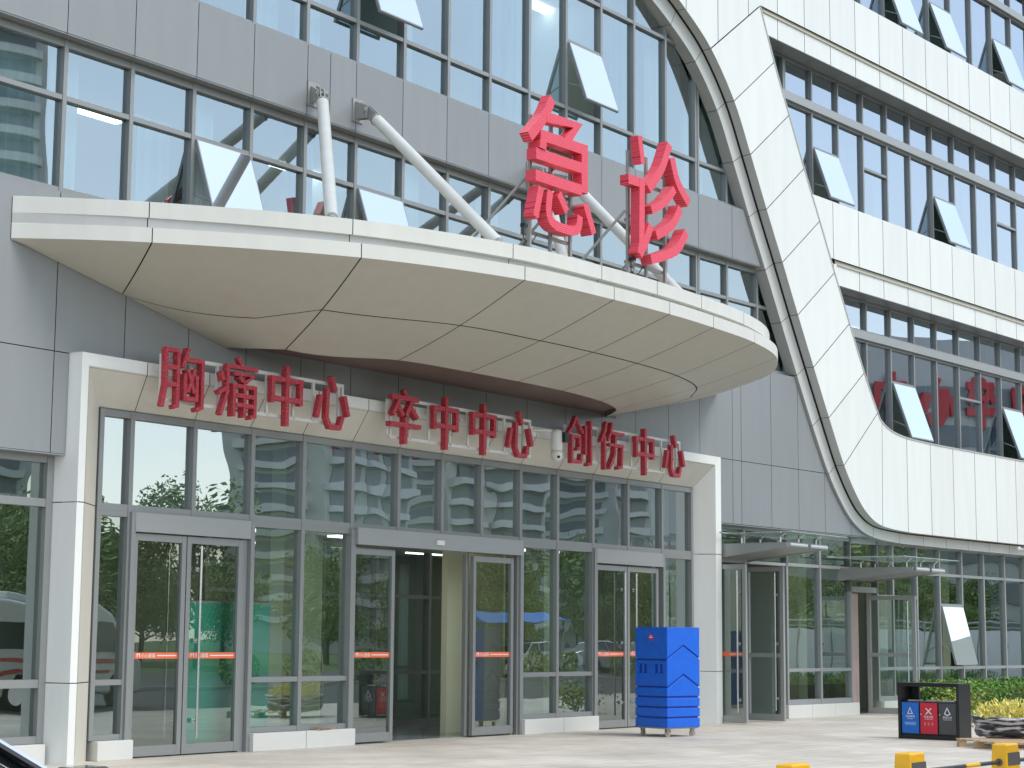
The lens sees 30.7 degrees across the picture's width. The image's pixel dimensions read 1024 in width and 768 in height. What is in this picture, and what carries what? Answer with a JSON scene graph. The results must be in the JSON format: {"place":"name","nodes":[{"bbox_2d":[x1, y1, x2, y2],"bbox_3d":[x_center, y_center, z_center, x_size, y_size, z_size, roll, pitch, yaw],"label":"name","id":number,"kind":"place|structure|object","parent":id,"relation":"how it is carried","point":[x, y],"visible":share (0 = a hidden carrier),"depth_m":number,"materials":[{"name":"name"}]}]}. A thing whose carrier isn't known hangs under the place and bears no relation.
{"place":"outdoors","nodes":[
{"label":"outdoors","id":0,"kind":"place"},
{"bbox_2d":[0,0,1023,764],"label":"hospital building","id":1,"kind":"structure","parent":0,"point":[810,354],"depth_m":31.55,"materials":[{"name":"white metal"}]},
{"bbox_2d":[0,29,45,180],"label":"window curtain","id":2,"kind":"object","parent":1,"relation":"hanging from","point":[20,60],"depth_m":23.69,"materials":[{"name":"fabric"}]},
{"bbox_2d":[63,53,81,189],"bbox_3d":[-5.848,-3.341,24.317,0.079,2.030,0.501,-6,-10,41],"label":"window curtain","id":3,"kind":"object","parent":1,"relation":"hanging from","point":[71,126],"depth_m":24.40,"materials":[{"name":"fabric"}]},
{"bbox_2d":[134,113,172,202],"bbox_3d":[-4.953,-2.899,25.657,0.088,1.530,0.701,-6,-10,38],"label":"window curtain","id":4,"kind":"object","parent":1,"relation":"hanging from","point":[152,168],"depth_m":25.67,"materials":[{"name":"blue fabric"}]},
{"bbox_2d":[128,533,186,756],"bbox_3d":[-4.662,3.406,24.396,0.065,2.860,0.940,-5,-10,36],"label":"door leaf","id":5,"kind":"structure","parent":1,"relation":"in","point":[169,749],"depth_m":24.57,"materials":[{"name":"grey metal"}]},
{"bbox_2d":[193,97,216,205],"bbox_3d":[-4.391,-3.047,26.390,0.082,2.030,0.500,-6,-10,41],"label":"window curtain","id":6,"kind":"object","parent":1,"relation":"hanging from","point":[204,118],"depth_m":26.41,"materials":[{"name":"fabric"}]},
{"bbox_2d":[186,600,233,742],"bbox_3d":[-4.216,3.996,25.570,0.040,2.030,1.060,-5,-10,36],"label":"green board","id":7,"kind":"object","parent":1,"relation":"on","point":[215,685],"visible":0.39,"depth_m":25.66,"materials":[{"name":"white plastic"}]},
{"bbox_2d":[180,537,242,753],"bbox_3d":[-4.028,3.518,25.182,0.157,2.860,1.050,-5,-10,36],"label":"door leaf","id":8,"kind":"structure","parent":1,"relation":"in","point":[232,745],"depth_m":25.09,"materials":[{"name":"grey metal"}]},
{"bbox_2d":[157,346,349,430],"bbox_3d":[-3.507,0.111,25.461,0.294,0.846,3.672,-5,-10,36],"label":"letter sign","id":9,"kind":"object","parent":1,"relation":"attached to","point":[190,381],"visible":1,"depth_m":25.08,"materials":[{"name":"red plastic"}]},
{"bbox_2d":[250,602,270,726],"bbox_3d":[-3.675,4.101,26.307,0.040,2.030,0.700,-5,-10,36],"label":"green board","id":10,"kind":"object","parent":1,"relation":"on","point":[259,713],"visible":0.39,"depth_m":26.45,"materials":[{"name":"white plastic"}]},
{"bbox_2d":[244,0,277,30],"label":"window curtain","id":11,"kind":"object","parent":1,"relation":"hanging from","point":[267,13],"depth_m":27.61,"materials":[{"name":"fabric"}]},
{"bbox_2d":[285,125,317,214],"bbox_3d":[-3.171,-2.822,27.960,0.095,2.030,0.700,-5,-10,36],"label":"window curtain","id":12,"kind":"object","parent":1,"relation":"hanging from","point":[290,180],"depth_m":27.91,"materials":[{"name":"white fabric"}]},
{"bbox_2d":[294,0,319,46],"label":"window curtain","id":13,"kind":"object","parent":1,"relation":"hanging from","point":[314,27],"depth_m":28.48,"materials":[{"name":"fabric"}]},
{"bbox_2d":[311,727,335,729],"bbox_3d":[-2.695,4.943,26.762,0.140,0.032,0.420,-5,-9,33],"label":"cardboard scrap","id":14,"kind":"object","parent":1,"relation":"on","point":[323,728],"visible":1,"depth_m":26.71,"materials":[{"name":"beige cardboard"}]},
{"bbox_2d":[336,192,358,219],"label":"window curtain","id":15,"kind":"object","parent":1,"relation":"hanging from","point":[341,204],"depth_m":28.77,"materials":[{"name":"fabric"}]},
{"bbox_2d":[388,159,418,227],"bbox_3d":[-1.730,-2.543,29.921,0.100,2.030,0.800,-5,-10,36],"label":"window curtain","id":16,"kind":"object","parent":1,"relation":"hanging from","point":[414,189],"depth_m":30.18,"materials":[{"name":"fabric"}]},
{"bbox_2d":[385,389,533,457],"bbox_3d":[-0.794,0.668,29.157,0.286,0.825,3.770,-5,-10,36],"label":"letter sign","id":17,"kind":"object","parent":1,"relation":"attached to","point":[407,413],"visible":1,"depth_m":28.89,"materials":[{"name":"red plastic"}]},
{"bbox_2d":[472,186,500,237],"bbox_3d":[-0.432,-2.292,31.680,0.094,2.030,0.800,-6,-10,37],"label":"window curtain","id":18,"kind":"object","parent":1,"relation":"hanging from","point":[494,206],"depth_m":31.80,"materials":[{"name":"fabric"}]},
{"bbox_2d":[471,0,506,118],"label":"window curtain","id":19,"kind":"object","parent":1,"relation":"hanging from","point":[499,49],"depth_m":32.30,"materials":[{"name":"blue fabric"}]},
{"bbox_2d":[511,0,531,124],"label":"window curtain","id":20,"kind":"object","parent":1,"relation":"hanging from","point":[516,63],"depth_m":32.78,"materials":[{"name":"fabric"}]},
{"bbox_2d":[472,95,595,256],"bbox_3d":[0.230,-2.879,26.716,1.095,2.324,1.895,-5,-10,36],"label":"red letter sign","id":21,"kind":"object","parent":1,"relation":"on","point":[541,204],"visible":0.88,"depth_m":26.41,"materials":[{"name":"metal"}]},
{"bbox_2d":[531,427,568,460],"bbox_3d":[0.621,1.004,30.968,0.662,0.560,0.226,1,-8,-1],"label":"security camera","id":22,"kind":"object","parent":1,"relation":"attached to","point":[559,438],"visible":0.99,"depth_m":30.91,"materials":[{"name":"white plastic"}]},
{"bbox_2d":[597,565,626,727],"bbox_3d":[1.776,4.649,33.084,0.157,2.850,1.030,-5,-10,36],"label":"door leaf","id":23,"kind":"structure","parent":1,"relation":"in","point":[622,722],"depth_m":33.30,"materials":[{"name":"grey metal"}]},
{"bbox_2d":[563,416,685,477],"bbox_3d":[1.974,1.157,32.937,0.282,0.845,3.869,-5,-10,36],"label":"letter sign","id":24,"kind":"object","parent":1,"relation":"attached to","point":[583,441],"visible":0.99,"depth_m":32.57,"materials":[{"name":"red plastic"}]},
{"bbox_2d":[611,0,637,168],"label":"window curtain","id":25,"kind":"object","parent":1,"relation":"hanging from","point":[618,75],"depth_m":35.75,"materials":[{"name":"blue fabric"}]},
{"bbox_2d":[581,135,690,283],"bbox_3d":[1.777,-2.596,28.826,1.092,2.360,2.038,-5,-10,36],"label":"red letter sign","id":26,"kind":"object","parent":1,"relation":"on","point":[641,232],"visible":0.88,"depth_m":28.52,"materials":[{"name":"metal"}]},
{"bbox_2d":[627,567,658,726],"bbox_3d":[2.403,4.771,33.937,0.157,2.850,1.060,-5,-10,36],"label":"door leaf","id":27,"kind":"structure","parent":1,"relation":"in","point":[630,722],"depth_m":33.71,"materials":[{"name":"grey metal"}]},
{"bbox_2d":[641,2,658,170],"bbox_3d":[2.801,-5.584,36.580,0.104,3.730,0.900,-5,-10,36],"label":"window curtain","id":28,"kind":"object","parent":1,"relation":"hanging from","point":[651,82],"depth_m":36.50,"materials":[{"name":"fabric"}]},
{"bbox_2d":[650,558,668,626],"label":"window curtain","id":29,"kind":"object","parent":1,"relation":"hanging from","point":[667,596],"depth_m":35.52,"materials":[{"name":"fabric"}]},
{"bbox_2d":[680,22,701,193],"bbox_3d":[3.620,-5.429,37.669,0.102,3.730,0.800,-5,-10,36],"label":"window curtain","id":30,"kind":"object","parent":1,"relation":"hanging from","point":[684,124],"depth_m":37.52,"materials":[{"name":"fabric"}]},
{"bbox_2d":[722,564,747,722],"bbox_3d":[4.066,4.927,35.465,0.860,2.980,0.157,-5,-10,37],"label":"door leaf","id":31,"kind":"structure","parent":1,"relation":"in","point":[726,719],"depth_m":35.27,"materials":[{"name":"metal"}]},
{"bbox_2d":[747,567,785,720],"bbox_3d":[4.939,5.079,36.529,0.860,2.980,0.157,-6,-10,39],"label":"door leaf","id":32,"kind":"structure","parent":1,"relation":"in","point":[751,716],"depth_m":36.40,"materials":[{"name":"metal"}]},
{"bbox_2d":[866,595,917,713],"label":"door leaf","id":33,"kind":"structure","parent":1,"relation":"in","point":[874,710],"depth_m":40.28,"materials":[{"name":"metal"}]},
{"bbox_2d":[896,14,900,25],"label":"window curtain","id":34,"kind":"object","parent":1,"relation":"hanging from","point":[897,21],"depth_m":45.20,"materials":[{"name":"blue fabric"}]},
{"bbox_2d":[44,714,1023,767],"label":"paving","id":35,"kind":"structure","parent":0,"point":[865,741],"depth_m":26.24,"materials":[{"name":"stone"}]},
{"bbox_2d":[0,739,107,767],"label":"parked car","id":36,"kind":"object","parent":35,"relation":"on","point":[11,756],"visible":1,"depth_m":6.22,"materials":[{"name":"paint"}]},
{"bbox_2d":[635,627,699,736],"bbox_3d":[2.561,4.904,30.768,0.757,1.768,0.750,7,-10,-39],"label":"storage cart","id":37,"kind":"object","parent":35,"relation":"on","point":[667,689],"visible":1,"depth_m":30.51,"materials":[{"name":"blue plastic"}]},
{"bbox_2d":[776,762,809,767],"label":"yellow bollard","id":38,"kind":"object","parent":35,"relation":"on","point":[795,765],"visible":1,"depth_m":14.57,"materials":[{"name":"paint"}]},
{"bbox_2d":[895,752,925,767],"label":"yellow bollard","id":39,"kind":"object","parent":35,"relation":"on","point":[909,759],"visible":1,"depth_m":16.14,"materials":[{"name":"paint"}]},
{"bbox_2d":[933,760,999,767],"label":"barrier pipe","id":40,"kind":"object","parent":39,"relation":"attached to","point":[977,764],"visible":1,"depth_m":17.21,"materials":[{"name":"metal"}]},
{"bbox_2d":[897,682,971,740],"bbox_3d":[6.847,5.303,30.249,1.100,0.902,0.400,-6,-10,41],"label":"waste station","id":41,"kind":"object","parent":35,"relation":"on","point":[948,720],"visible":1,"depth_m":30.05,"materials":[{"name":"dark painted metal"},{"name":"blue plastic"},{"name":"red plastic"}]},
{"bbox_2d":[902,702,919,733],"bbox_3d":[6.478,5.424,30.318,0.305,0.495,0.022,-6,-10,41],"label":"bin door","id":42,"kind":"structure","parent":41,"relation":"in","point":[912,728],"depth_m":30.31,"materials":[{"name":"blue metal"}]},
{"bbox_2d":[920,703,937,733],"bbox_3d":[6.730,5.396,30.101,0.305,0.495,0.022,-6,-10,41],"label":"bin door","id":43,"kind":"structure","parent":41,"relation":"in","point":[925,729],"depth_m":30.08,"materials":[{"name":"red metal"}]},
{"bbox_2d":[939,703,956,734],"bbox_3d":[6.981,5.368,29.884,0.305,0.495,0.022,-6,-10,41],"label":"bin door","id":44,"kind":"structure","parent":41,"relation":"in","point":[946,727],"depth_m":29.87,"materials":[{"name":"grey metal"}]},
{"bbox_2d":[920,677,997,726],"bbox_3d":[8.332,5.941,34.776,1.368,0.953,1.788,-5,-10,36],"label":"lime shrub","id":45,"kind":"object","parent":35,"relation":"on","point":[974,704],"visible":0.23,"depth_m":34.70,"materials":[{"name":"green plant"}]},
{"bbox_2d":[913,676,1023,720],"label":"hedge","id":46,"kind":"object","parent":35,"relation":"on","point":[1006,689],"visible":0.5,"depth_m":38.03,"materials":[{"name":"green plant"}]},
{"bbox_2d":[956,738,1023,750],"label":"wooden pallet","id":47,"kind":"object","parent":35,"relation":"on","point":[978,743],"visible":0.83,"depth_m":27.64,"materials":[{"name":"brown wood"}]},
{"bbox_2d":[971,714,1023,738],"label":"round planter","id":48,"kind":"object","parent":47,"relation":"on","point":[998,727],"visible":0.88,"depth_m":28.12,"materials":[{"name":"grey stone"}]},
{"bbox_2d":[973,698,1023,718],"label":"yellow plant","id":49,"kind":"object","parent":48,"relation":"on","point":[1007,709],"visible":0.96,"depth_m":28.43,"materials":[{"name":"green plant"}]},
{"bbox_2d":[992,743,1020,767],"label":"yellow bollard","id":50,"kind":"object","parent":35,"relation":"on","point":[1006,755],"visible":1,"depth_m":17.72,"materials":[{"name":"paint"}]}
]}

